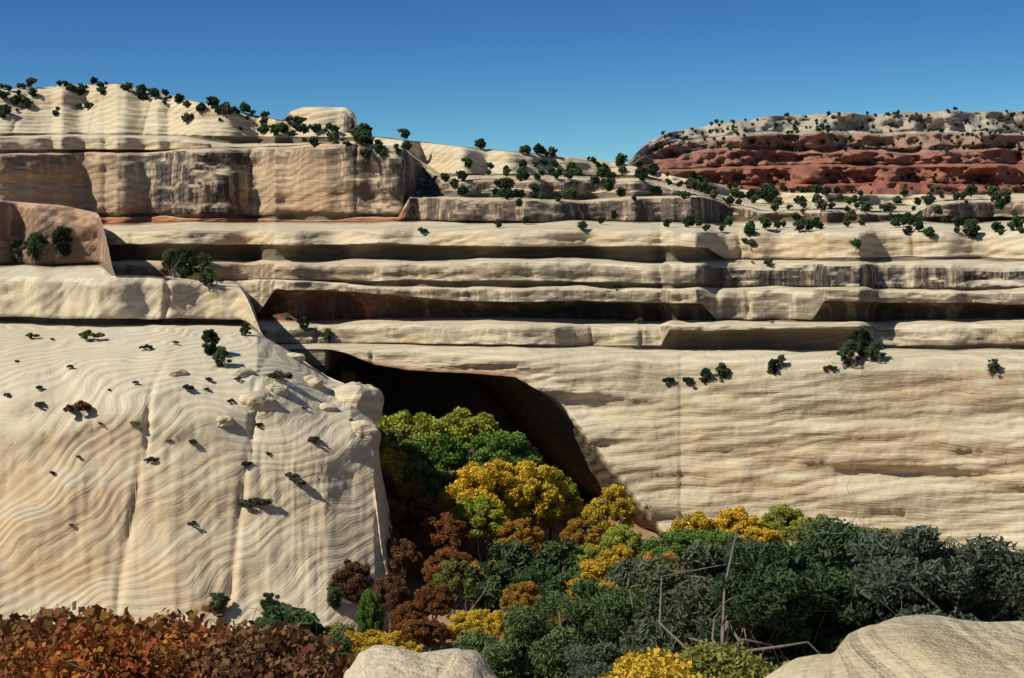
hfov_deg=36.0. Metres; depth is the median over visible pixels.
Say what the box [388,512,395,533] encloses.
cottonwood tree
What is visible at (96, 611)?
oak brush
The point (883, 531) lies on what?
small canyon tree
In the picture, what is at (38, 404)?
dome shrub
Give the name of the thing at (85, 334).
dome shrub
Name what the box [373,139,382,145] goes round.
rim juniper
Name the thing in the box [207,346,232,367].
ledge juniper
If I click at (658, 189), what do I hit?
rim juniper
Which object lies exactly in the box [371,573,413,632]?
cottonwood tree
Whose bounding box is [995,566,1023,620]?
juniper
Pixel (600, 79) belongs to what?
sky
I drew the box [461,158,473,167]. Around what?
rim juniper
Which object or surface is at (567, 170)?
rim juniper
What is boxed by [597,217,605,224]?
slope juniper
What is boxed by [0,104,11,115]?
rim juniper
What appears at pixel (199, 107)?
rim juniper
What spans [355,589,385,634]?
conifer tree
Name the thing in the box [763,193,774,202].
slope juniper
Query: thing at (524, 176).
rim juniper
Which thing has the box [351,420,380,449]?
boulder
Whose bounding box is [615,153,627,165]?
rim juniper
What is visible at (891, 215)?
rim juniper
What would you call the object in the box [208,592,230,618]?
ledge juniper
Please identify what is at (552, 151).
rim juniper
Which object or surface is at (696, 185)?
rim juniper
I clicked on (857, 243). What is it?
rim juniper
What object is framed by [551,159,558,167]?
rim juniper
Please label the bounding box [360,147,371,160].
rim juniper
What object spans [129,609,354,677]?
oak brush
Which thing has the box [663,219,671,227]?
slope juniper
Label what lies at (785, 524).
cottonwood tree
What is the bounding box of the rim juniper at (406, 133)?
[398,128,410,139]
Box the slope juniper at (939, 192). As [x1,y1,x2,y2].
[936,189,943,197]
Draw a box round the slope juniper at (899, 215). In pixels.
[895,213,904,218]
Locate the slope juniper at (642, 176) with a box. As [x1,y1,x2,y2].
[638,172,647,181]
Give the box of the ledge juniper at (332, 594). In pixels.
[326,587,341,609]
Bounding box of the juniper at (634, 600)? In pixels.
[595,541,658,645]
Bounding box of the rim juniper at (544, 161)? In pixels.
[539,158,548,165]
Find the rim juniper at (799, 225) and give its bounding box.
[792,219,804,231]
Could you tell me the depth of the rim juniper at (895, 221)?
347.79 m
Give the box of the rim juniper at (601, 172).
[596,166,607,178]
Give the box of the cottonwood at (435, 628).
[422,617,452,650]
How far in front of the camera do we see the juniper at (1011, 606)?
36.97 m
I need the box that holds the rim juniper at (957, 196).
[953,192,963,201]
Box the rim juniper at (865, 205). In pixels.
[860,201,872,212]
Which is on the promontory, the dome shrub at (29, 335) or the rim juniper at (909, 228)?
the dome shrub at (29, 335)
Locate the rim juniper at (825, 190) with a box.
[821,186,829,195]
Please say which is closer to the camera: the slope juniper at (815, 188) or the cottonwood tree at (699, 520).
the cottonwood tree at (699, 520)
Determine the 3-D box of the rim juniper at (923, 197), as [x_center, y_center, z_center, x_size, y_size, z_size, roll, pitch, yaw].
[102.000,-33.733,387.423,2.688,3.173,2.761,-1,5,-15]
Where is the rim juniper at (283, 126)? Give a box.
[279,121,288,131]
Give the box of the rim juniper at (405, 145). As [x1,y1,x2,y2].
[400,140,411,150]
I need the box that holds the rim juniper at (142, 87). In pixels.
[135,83,146,91]
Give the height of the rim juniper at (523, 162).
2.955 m
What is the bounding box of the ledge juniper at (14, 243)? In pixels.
[9,239,25,264]
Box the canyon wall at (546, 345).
[0,83,1023,551]
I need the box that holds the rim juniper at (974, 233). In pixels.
[970,229,978,238]
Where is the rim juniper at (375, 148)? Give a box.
[373,144,378,153]
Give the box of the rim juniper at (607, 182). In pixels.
[602,178,615,190]
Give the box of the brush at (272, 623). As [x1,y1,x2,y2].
[256,618,367,656]
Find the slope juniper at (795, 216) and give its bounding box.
[791,212,799,219]
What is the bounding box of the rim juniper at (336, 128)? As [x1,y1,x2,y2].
[330,125,339,133]
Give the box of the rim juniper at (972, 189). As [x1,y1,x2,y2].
[964,184,977,196]
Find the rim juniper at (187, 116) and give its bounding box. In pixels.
[181,112,193,123]
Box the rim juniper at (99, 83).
[96,81,104,86]
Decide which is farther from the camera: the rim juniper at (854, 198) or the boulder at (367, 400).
the rim juniper at (854, 198)
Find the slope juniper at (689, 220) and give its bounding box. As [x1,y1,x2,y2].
[682,215,694,226]
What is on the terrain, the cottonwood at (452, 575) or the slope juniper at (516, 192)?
the cottonwood at (452, 575)
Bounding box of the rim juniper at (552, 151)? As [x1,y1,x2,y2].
[547,146,557,157]
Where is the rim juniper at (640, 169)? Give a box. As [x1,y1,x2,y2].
[635,166,646,176]
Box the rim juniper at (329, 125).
[325,122,332,128]
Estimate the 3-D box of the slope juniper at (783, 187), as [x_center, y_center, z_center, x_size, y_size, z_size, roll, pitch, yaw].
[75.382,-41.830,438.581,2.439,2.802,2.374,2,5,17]
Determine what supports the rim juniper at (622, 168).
attached to the canyon wall at (546, 345)
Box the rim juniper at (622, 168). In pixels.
[618,165,627,173]
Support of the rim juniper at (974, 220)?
on the canyon wall at (546, 345)
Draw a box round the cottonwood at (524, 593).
[499,581,541,613]
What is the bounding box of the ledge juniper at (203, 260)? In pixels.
[193,252,212,272]
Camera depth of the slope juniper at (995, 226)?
339.64 m
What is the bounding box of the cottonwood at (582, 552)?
[568,543,604,571]
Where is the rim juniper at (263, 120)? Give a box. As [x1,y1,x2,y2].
[259,117,269,125]
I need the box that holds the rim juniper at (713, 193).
[709,189,719,199]
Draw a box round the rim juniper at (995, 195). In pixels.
[990,191,1002,201]
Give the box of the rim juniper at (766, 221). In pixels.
[758,216,771,228]
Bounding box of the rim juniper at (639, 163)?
[635,160,643,167]
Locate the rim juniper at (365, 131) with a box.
[359,128,371,136]
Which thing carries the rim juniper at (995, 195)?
attached to the canyon wall at (546, 345)
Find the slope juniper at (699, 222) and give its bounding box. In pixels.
[696,220,702,225]
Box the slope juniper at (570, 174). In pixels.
[564,171,573,178]
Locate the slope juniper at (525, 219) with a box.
[522,216,531,224]
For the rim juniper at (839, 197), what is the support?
on the canyon wall at (546, 345)
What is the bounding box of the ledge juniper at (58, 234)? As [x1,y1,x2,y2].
[51,226,72,259]
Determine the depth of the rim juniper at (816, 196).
405.30 m
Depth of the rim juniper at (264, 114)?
435.62 m
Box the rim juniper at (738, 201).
[735,198,741,203]
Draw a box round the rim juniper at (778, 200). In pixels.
[773,196,783,204]
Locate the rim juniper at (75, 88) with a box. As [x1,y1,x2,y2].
[72,85,78,92]
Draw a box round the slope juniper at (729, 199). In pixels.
[725,195,735,203]
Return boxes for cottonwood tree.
[328,558,373,602]
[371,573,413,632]
[375,409,442,478]
[377,425,429,486]
[379,441,422,486]
[383,479,412,525]
[386,535,424,580]
[388,483,439,574]
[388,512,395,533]
[388,527,399,537]
[388,601,429,640]
[393,618,431,646]
[400,435,467,471]
[412,582,453,640]
[413,419,473,465]
[415,466,457,500]
[416,512,473,558]
[421,546,472,618]
[440,406,508,451]
[445,459,530,562]
[450,495,512,565]
[460,430,543,470]
[464,560,509,598]
[494,460,569,547]
[495,517,545,551]
[527,470,579,544]
[545,490,583,553]
[559,516,601,546]
[602,543,634,564]
[643,551,683,590]
[666,511,715,532]
[687,528,744,568]
[710,505,762,536]
[739,525,782,543]
[759,503,804,541]
[792,513,836,557]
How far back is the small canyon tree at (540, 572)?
248.93 m
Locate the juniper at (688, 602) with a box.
[606,536,810,655]
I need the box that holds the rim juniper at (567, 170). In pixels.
[562,168,573,177]
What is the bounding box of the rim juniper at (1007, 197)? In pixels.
[1003,195,1010,204]
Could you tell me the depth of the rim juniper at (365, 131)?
425.96 m
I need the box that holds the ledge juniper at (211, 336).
[200,329,219,354]
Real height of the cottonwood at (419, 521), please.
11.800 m
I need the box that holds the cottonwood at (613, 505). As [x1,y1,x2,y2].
[580,484,638,531]
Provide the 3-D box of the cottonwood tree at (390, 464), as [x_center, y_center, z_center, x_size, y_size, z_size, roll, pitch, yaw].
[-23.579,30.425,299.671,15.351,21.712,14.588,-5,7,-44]
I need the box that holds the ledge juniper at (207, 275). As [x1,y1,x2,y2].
[195,266,219,290]
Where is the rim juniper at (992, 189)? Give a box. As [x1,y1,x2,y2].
[987,185,1000,195]
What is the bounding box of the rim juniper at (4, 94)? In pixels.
[0,91,10,100]
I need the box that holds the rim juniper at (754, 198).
[750,194,759,204]
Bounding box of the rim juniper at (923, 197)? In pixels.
[921,195,931,206]
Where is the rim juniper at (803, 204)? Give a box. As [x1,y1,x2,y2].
[797,201,806,207]
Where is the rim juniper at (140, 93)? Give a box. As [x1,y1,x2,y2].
[136,89,145,99]
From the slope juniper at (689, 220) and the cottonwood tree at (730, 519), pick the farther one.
the slope juniper at (689, 220)
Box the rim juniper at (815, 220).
[811,217,820,228]
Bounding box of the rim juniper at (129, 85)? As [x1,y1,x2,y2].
[126,82,132,90]
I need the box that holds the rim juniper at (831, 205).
[827,202,835,210]
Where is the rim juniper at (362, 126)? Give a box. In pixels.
[357,123,367,129]
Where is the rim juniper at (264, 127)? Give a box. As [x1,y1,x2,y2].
[259,123,268,133]
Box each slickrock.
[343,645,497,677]
[765,615,1023,677]
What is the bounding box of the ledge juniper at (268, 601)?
[259,592,280,614]
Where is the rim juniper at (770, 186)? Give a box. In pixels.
[764,183,775,192]
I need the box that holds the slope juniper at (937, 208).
[932,205,941,213]
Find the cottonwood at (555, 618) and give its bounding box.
[550,609,564,625]
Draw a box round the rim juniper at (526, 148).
[519,144,530,153]
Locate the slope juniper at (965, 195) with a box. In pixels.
[960,191,970,199]
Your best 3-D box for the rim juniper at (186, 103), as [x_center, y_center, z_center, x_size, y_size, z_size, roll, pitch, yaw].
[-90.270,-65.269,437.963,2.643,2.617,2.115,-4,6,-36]
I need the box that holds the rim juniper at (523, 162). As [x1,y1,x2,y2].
[518,159,527,167]
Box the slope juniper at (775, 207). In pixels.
[770,202,778,212]
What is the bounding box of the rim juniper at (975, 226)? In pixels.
[963,221,980,230]
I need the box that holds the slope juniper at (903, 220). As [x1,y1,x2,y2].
[899,217,907,225]
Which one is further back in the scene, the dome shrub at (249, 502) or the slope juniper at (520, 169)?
the slope juniper at (520, 169)
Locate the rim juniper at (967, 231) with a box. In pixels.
[962,226,972,236]
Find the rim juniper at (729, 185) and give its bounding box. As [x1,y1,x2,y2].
[727,182,733,188]
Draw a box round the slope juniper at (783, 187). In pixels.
[779,184,786,192]
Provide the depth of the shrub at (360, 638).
208.22 m
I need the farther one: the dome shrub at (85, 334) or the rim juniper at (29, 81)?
the rim juniper at (29, 81)
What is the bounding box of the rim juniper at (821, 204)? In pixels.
[815,198,827,211]
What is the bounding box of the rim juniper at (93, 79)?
[90,76,97,83]
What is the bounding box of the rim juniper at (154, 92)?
[148,88,159,98]
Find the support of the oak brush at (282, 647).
on the terrain
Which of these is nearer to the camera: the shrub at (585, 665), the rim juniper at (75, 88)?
the shrub at (585, 665)
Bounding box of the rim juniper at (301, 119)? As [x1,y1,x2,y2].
[298,117,306,123]
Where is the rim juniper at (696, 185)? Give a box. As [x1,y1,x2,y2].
[690,179,700,190]
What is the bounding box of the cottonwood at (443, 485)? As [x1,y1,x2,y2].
[442,470,465,551]
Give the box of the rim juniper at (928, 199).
[924,195,935,204]
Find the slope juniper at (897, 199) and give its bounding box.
[892,196,902,203]
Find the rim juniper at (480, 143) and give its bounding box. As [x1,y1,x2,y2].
[474,138,485,148]
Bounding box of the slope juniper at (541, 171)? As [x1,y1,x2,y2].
[538,168,544,176]
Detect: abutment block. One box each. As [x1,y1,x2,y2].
[164,369,188,376]
[216,416,232,425]
[228,368,254,377]
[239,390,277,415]
[266,383,288,395]
[287,352,305,361]
[303,375,322,389]
[320,402,336,411]
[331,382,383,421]
[341,367,356,380]
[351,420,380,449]
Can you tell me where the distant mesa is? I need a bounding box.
[627,110,1023,194]
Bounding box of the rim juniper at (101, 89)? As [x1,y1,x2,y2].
[96,86,104,96]
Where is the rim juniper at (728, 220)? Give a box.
[724,216,735,226]
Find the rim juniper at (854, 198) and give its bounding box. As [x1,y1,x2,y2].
[851,195,858,203]
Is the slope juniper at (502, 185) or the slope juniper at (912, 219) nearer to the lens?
the slope juniper at (912, 219)
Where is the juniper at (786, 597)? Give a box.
[659,464,898,667]
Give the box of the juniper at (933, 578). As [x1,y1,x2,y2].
[831,525,1023,632]
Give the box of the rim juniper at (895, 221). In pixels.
[890,217,900,226]
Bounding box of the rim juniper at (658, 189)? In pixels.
[655,186,660,195]
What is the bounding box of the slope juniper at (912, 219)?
[907,215,918,226]
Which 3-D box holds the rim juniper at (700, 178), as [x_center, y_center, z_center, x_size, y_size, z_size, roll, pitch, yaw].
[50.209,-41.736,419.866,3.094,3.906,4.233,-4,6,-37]
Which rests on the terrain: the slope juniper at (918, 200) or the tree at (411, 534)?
the tree at (411, 534)
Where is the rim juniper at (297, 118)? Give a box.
[293,116,299,122]
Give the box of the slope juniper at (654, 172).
[648,167,656,175]
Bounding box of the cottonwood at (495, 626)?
[482,610,511,641]
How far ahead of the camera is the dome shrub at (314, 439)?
257.75 m
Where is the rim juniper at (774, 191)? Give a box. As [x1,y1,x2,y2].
[769,188,778,196]
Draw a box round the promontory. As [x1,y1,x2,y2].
[0,200,409,634]
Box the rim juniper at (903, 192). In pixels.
[900,189,908,195]
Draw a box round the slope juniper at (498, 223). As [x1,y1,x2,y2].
[494,221,501,228]
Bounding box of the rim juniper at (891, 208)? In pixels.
[886,202,894,211]
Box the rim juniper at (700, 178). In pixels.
[694,175,707,181]
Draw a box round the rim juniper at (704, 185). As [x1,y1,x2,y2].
[698,180,709,193]
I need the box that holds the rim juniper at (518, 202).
[515,198,521,205]
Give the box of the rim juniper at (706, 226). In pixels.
[702,224,710,230]
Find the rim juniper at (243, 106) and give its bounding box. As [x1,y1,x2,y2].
[239,101,250,113]
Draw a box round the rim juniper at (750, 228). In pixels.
[743,222,755,235]
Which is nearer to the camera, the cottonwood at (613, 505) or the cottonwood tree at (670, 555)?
the cottonwood tree at (670, 555)
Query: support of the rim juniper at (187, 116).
on the canyon wall at (546, 345)
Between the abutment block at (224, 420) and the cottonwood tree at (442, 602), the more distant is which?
the abutment block at (224, 420)
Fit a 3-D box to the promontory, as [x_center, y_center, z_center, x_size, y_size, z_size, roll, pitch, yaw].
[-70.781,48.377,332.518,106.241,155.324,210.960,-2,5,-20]
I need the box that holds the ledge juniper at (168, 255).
[160,248,177,275]
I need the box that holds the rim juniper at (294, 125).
[291,122,298,130]
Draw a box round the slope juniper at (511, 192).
[503,189,514,199]
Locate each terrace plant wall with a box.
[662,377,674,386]
[682,377,693,384]
[698,368,711,383]
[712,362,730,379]
[766,359,777,374]
[777,354,786,368]
[823,365,837,374]
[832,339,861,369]
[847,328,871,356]
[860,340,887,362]
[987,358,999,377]
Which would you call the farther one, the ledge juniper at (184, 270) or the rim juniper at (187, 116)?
the rim juniper at (187, 116)
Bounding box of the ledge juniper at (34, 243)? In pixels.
[12,231,51,265]
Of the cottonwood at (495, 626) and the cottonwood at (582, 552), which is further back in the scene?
the cottonwood at (582, 552)
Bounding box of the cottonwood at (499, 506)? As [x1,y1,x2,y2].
[469,497,514,561]
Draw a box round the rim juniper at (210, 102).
[206,96,217,108]
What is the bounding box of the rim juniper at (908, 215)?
[905,212,914,222]
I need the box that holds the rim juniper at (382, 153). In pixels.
[379,149,385,155]
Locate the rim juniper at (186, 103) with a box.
[182,100,189,106]
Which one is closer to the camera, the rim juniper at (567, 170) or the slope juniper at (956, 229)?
the slope juniper at (956, 229)
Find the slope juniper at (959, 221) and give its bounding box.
[953,216,964,228]
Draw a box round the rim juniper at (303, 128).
[296,123,308,133]
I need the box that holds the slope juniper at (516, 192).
[514,189,519,198]
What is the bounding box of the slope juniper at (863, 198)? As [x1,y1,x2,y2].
[859,196,869,204]
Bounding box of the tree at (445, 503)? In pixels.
[435,487,473,551]
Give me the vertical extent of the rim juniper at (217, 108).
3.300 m
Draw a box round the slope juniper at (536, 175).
[533,172,540,178]
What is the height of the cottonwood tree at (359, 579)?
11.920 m
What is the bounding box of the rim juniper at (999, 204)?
[994,198,1003,209]
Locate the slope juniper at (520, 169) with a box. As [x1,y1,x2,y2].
[516,166,526,173]
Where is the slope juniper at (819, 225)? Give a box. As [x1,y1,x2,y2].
[816,222,823,230]
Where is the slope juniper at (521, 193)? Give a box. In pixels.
[518,189,525,197]
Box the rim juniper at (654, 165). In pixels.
[647,162,659,171]
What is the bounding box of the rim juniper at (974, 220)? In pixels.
[969,218,978,223]
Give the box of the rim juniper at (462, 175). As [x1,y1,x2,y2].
[456,170,467,181]
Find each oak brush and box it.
[0,601,150,636]
[0,602,109,643]
[0,626,63,654]
[0,640,52,677]
[3,615,210,677]
[28,604,247,652]
[109,614,272,653]
[115,627,219,655]
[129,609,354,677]
[146,641,235,673]
[150,608,346,677]
[179,628,334,677]
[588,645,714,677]
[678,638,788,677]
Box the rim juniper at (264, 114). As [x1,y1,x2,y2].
[260,111,269,116]
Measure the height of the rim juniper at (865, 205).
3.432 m
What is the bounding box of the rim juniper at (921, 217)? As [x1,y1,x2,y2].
[917,214,924,221]
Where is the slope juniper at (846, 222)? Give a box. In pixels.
[842,219,850,226]
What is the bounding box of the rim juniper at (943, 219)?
[941,216,946,223]
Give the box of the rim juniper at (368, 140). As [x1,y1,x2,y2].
[364,135,372,145]
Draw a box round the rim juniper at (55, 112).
[52,110,58,115]
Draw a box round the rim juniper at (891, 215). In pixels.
[888,213,894,219]
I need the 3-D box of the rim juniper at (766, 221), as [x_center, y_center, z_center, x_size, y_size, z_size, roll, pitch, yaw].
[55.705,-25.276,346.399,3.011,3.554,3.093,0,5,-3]
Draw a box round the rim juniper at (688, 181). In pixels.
[684,177,694,189]
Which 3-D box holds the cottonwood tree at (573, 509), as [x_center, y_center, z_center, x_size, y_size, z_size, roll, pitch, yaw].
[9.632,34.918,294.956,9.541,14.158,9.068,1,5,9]
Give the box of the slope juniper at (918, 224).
[912,220,923,231]
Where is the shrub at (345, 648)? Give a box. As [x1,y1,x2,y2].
[323,626,373,673]
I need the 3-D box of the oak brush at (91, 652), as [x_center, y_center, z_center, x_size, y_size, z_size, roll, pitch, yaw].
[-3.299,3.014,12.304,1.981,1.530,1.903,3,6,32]
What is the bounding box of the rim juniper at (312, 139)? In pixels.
[308,136,319,146]
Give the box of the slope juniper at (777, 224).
[772,220,781,229]
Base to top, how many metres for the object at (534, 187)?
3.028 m
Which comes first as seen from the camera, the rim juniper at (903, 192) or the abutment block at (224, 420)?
the abutment block at (224, 420)
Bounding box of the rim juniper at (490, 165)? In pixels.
[486,162,493,168]
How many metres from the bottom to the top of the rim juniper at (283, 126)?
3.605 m
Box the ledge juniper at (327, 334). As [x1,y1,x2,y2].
[319,328,334,342]
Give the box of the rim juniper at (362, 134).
[356,133,365,142]
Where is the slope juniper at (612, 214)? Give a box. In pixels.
[610,210,616,218]
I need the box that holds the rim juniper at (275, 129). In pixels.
[268,124,280,135]
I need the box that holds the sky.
[0,0,1023,163]
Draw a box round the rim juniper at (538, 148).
[533,143,545,155]
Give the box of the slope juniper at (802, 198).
[796,196,807,202]
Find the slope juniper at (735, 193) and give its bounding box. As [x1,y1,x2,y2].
[729,189,740,198]
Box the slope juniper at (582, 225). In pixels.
[577,220,588,230]
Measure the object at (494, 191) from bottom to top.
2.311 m
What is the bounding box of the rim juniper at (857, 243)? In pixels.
[849,238,861,250]
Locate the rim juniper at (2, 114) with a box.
[0,111,6,118]
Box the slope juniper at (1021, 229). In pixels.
[1017,226,1023,232]
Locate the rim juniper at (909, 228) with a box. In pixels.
[905,225,912,232]
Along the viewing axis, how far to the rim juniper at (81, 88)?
457.39 m
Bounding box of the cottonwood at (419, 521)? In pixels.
[395,518,426,573]
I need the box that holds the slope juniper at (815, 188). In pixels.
[811,184,820,193]
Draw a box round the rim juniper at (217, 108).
[213,105,220,114]
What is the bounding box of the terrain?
[386,496,1023,651]
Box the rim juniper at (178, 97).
[174,93,184,103]
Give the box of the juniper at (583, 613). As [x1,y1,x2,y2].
[500,578,645,675]
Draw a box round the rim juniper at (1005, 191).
[999,187,1011,196]
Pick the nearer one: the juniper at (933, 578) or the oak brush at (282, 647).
the oak brush at (282, 647)
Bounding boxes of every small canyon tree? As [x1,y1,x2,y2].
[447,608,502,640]
[454,548,514,615]
[486,540,535,613]
[516,557,559,619]
[525,524,579,609]
[539,566,593,599]
[563,556,649,596]
[633,527,717,563]
[838,524,866,562]
[842,527,891,566]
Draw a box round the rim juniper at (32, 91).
[27,87,37,97]
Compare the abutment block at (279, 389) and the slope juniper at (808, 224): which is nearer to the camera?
the abutment block at (279, 389)
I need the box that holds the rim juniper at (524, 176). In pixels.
[521,172,527,179]
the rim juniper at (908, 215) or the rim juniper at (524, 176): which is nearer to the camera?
the rim juniper at (908, 215)
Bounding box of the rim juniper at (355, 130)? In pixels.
[351,127,360,134]
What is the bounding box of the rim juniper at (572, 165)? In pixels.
[566,162,576,172]
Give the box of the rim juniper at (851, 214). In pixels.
[844,208,856,222]
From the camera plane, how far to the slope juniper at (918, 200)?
425.46 m
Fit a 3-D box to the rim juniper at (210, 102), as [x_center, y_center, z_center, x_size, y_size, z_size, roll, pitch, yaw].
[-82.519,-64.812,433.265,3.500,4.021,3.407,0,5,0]
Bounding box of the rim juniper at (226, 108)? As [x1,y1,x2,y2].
[219,103,232,113]
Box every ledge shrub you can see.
[417,227,427,233]
[612,284,621,289]
[633,317,643,323]
[763,259,772,263]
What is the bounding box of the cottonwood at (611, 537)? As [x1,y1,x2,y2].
[599,523,644,556]
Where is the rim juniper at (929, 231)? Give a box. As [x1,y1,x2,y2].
[923,226,934,237]
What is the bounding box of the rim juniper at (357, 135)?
[354,133,365,144]
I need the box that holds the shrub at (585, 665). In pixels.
[563,642,663,677]
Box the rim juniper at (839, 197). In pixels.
[835,193,843,201]
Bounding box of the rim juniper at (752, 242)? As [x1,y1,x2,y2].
[745,238,756,250]
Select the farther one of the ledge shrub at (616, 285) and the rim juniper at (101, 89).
the rim juniper at (101, 89)
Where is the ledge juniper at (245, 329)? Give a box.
[239,323,251,336]
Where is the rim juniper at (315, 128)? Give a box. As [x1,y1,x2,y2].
[310,123,321,134]
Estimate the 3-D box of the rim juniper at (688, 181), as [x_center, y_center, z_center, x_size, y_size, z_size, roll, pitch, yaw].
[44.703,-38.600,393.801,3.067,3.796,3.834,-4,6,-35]
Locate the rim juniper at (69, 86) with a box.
[66,83,73,89]
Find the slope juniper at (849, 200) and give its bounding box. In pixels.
[844,197,852,205]
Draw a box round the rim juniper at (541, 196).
[538,193,545,199]
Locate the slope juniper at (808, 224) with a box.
[802,219,813,231]
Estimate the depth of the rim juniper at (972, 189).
414.29 m
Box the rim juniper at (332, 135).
[327,131,339,143]
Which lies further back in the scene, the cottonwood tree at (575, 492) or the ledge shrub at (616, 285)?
the ledge shrub at (616, 285)
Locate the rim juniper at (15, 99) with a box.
[10,95,22,106]
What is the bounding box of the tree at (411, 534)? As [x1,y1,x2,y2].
[406,519,433,581]
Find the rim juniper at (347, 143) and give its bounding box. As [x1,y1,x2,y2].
[342,141,351,146]
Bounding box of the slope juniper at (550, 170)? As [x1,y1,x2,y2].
[548,168,555,175]
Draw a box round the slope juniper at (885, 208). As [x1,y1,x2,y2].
[882,205,890,212]
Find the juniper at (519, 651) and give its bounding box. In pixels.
[440,603,586,677]
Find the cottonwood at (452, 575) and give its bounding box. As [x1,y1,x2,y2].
[432,558,480,622]
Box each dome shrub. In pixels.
[25,332,39,338]
[34,401,44,407]
[63,400,91,416]
[78,329,104,340]
[129,421,140,426]
[138,344,152,349]
[143,456,158,464]
[183,384,194,391]
[187,520,196,525]
[189,439,196,445]
[237,497,273,512]
[241,461,253,467]
[266,370,293,381]
[285,472,299,479]
[294,479,306,487]
[306,436,319,443]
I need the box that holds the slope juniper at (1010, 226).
[1006,222,1014,231]
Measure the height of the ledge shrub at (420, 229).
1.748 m
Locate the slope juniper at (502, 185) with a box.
[498,182,507,189]
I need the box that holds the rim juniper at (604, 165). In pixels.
[601,163,608,170]
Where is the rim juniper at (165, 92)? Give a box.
[161,89,169,96]
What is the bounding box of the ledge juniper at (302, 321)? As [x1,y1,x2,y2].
[297,316,309,331]
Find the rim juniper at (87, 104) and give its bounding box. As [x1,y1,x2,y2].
[84,101,93,108]
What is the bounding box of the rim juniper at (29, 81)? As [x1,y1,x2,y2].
[25,77,37,86]
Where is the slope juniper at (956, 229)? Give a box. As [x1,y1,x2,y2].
[953,226,959,232]
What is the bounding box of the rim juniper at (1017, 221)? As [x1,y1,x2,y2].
[1009,215,1023,230]
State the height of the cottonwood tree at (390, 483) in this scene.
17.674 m
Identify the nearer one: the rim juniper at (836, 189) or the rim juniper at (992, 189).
the rim juniper at (992, 189)
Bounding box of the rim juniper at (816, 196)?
[813,194,822,201]
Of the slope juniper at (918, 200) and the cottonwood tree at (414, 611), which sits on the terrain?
the cottonwood tree at (414, 611)
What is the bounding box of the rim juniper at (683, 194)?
[680,191,687,198]
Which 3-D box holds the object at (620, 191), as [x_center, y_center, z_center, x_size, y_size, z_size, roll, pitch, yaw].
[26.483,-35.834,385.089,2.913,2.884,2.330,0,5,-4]
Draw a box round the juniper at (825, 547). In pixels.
[791,515,951,588]
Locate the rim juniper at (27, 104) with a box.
[23,100,33,107]
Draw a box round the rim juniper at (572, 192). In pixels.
[566,186,577,199]
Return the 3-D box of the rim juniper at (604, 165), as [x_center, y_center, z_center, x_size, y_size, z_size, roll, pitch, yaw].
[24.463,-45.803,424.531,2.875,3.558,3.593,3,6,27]
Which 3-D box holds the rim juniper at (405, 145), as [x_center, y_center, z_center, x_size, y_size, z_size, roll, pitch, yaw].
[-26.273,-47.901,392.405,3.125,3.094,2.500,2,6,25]
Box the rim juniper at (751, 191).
[745,188,754,197]
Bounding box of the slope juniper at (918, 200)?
[913,197,921,204]
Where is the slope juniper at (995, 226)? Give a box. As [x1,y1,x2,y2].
[991,222,1000,232]
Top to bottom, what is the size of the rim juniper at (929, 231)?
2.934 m
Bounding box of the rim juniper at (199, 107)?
[196,102,206,113]
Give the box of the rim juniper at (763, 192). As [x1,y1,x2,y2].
[757,188,767,199]
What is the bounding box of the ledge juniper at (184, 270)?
[166,240,199,278]
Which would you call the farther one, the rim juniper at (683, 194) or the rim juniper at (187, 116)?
the rim juniper at (187, 116)
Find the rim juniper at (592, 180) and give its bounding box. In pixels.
[587,175,599,188]
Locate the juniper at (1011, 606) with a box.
[942,536,1023,619]
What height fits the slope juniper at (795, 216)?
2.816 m
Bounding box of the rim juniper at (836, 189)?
[833,186,840,193]
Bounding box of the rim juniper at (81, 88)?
[77,84,85,92]

